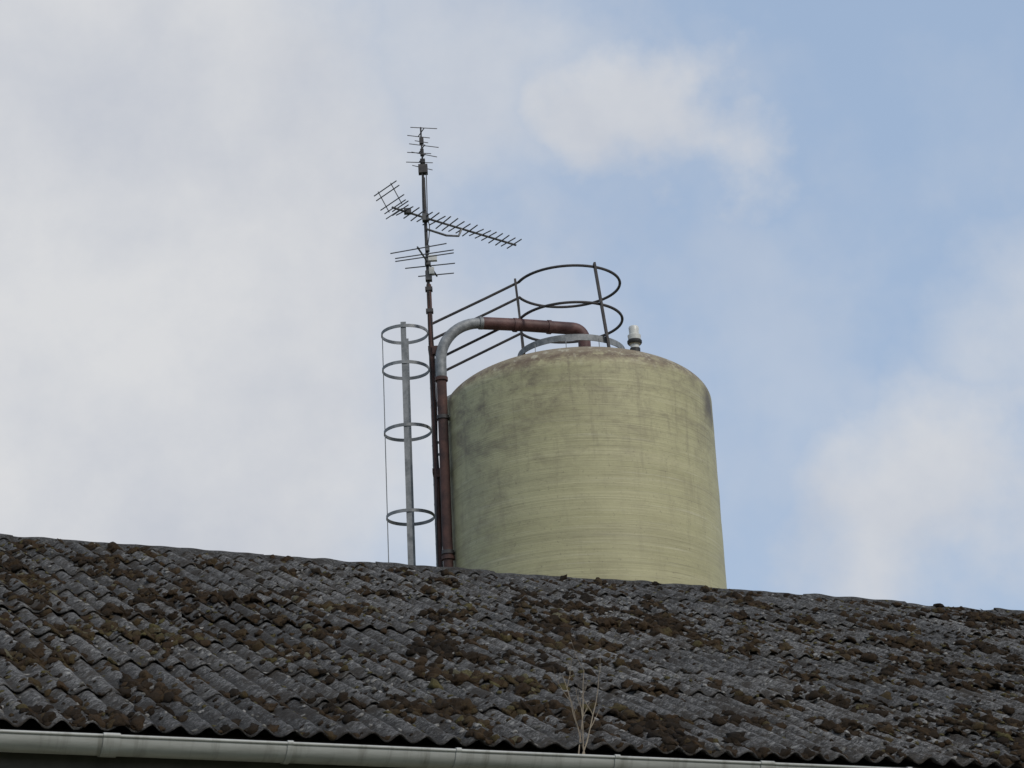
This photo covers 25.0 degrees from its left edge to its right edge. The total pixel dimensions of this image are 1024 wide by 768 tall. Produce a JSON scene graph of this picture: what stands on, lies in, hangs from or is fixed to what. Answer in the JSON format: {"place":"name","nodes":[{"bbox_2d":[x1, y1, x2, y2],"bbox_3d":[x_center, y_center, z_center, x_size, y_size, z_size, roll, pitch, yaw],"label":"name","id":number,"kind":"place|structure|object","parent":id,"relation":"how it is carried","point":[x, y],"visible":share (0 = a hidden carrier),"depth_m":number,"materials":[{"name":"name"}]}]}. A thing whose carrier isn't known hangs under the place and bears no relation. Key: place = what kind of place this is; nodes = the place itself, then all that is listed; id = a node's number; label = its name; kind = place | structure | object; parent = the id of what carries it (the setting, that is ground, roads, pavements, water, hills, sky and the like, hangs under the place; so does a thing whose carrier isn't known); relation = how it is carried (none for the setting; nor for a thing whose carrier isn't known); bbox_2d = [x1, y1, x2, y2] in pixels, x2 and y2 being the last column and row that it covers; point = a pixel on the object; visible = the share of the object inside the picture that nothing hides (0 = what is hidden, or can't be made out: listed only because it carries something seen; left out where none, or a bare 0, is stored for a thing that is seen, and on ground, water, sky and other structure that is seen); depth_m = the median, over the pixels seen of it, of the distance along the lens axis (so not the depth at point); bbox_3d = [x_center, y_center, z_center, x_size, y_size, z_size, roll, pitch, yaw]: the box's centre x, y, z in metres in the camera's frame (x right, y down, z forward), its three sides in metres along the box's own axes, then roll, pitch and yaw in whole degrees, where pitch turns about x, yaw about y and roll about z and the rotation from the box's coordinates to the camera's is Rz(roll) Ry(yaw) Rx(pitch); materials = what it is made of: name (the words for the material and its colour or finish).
{"place":"outdoors","nodes":[
{"label":"outdoors","id":0,"kind":"place"},
{"bbox_2d":[0,566,1012,767],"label":"walls","id":1,"kind":"structure","parent":0,"point":[151,730],"depth_m":12.82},
{"bbox_2d":[0,752,397,767],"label":"fascia and soffit","id":2,"kind":"structure","parent":1,"relation":"attached to","point":[20,760],"depth_m":11.68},
{"bbox_2d":[0,729,911,767],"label":"rain gutter","id":3,"kind":"object","parent":2,"relation":"attached to","point":[110,745],"visible":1,"depth_m":11.92,"materials":[{"name":"grey plastic"}]},
{"bbox_2d":[552,641,599,753],"bbox_3d":[0.371,1.714,12.743,0.173,0.680,0.247,-19,-26,37],"label":"dry weed","id":4,"kind":"object","parent":3,"relation":"in","point":[580,732],"visible":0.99,"depth_m":12.69,"materials":[{"name":"beige plant"}]},
{"bbox_2d":[0,538,1023,767],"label":"roof sheets front","id":5,"kind":"object","parent":1,"relation":"on","point":[241,676],"visible":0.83,"depth_m":15.26,"materials":[{"name":"grey concrete"}]},
{"bbox_2d":[0,535,1023,767],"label":"roof moss","id":6,"kind":"object","parent":5,"relation":"on","point":[668,731],"visible":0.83,"depth_m":15.39,"materials":[{"name":"plant"}]},
{"bbox_2d":[0,534,1023,615],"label":"ridge capping","id":7,"kind":"object","parent":1,"relation":"on","point":[318,561],"visible":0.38,"depth_m":19.85,"materials":[{"name":"grey concrete"}]},
{"bbox_2d":[0,0,1023,610],"label":"sky","id":8,"kind":"structure","parent":0,"point":[811,210],"materials":[{"name":"blue"}]},
{"label":"ground","id":9,"kind":"structure","parent":0,"visible":0},
{"bbox_2d":[381,322,438,566],"bbox_3d":[-1.082,5.712,29.945,0.880,13.900,0.660,-3,-21,0],"label":"caged ladder","id":10,"kind":"object","parent":9,"relation":"on","point":[407,424],"visible":0.61,"depth_m":31.70,"materials":[{"name":"metal"}]},
{"bbox_2d":[374,127,521,566],"bbox_3d":[-0.579,4.238,30.219,1.023,16.800,2.270,-19,-26,36],"label":"tv antenna mast","id":11,"kind":"object","parent":9,"relation":"on","point":[422,166],"visible":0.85,"depth_m":32.09,"materials":[{"name":"grey metal"}]},
{"bbox_2d":[433,262,726,588],"bbox_3d":[1.115,5.332,30.048,3.933,14.482,3.880,-3,-21,0],"label":"storage silo","id":12,"kind":"object","parent":9,"relation":"on","point":[584,459],"visible":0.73,"depth_m":30.07,"materials":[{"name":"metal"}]}
]}

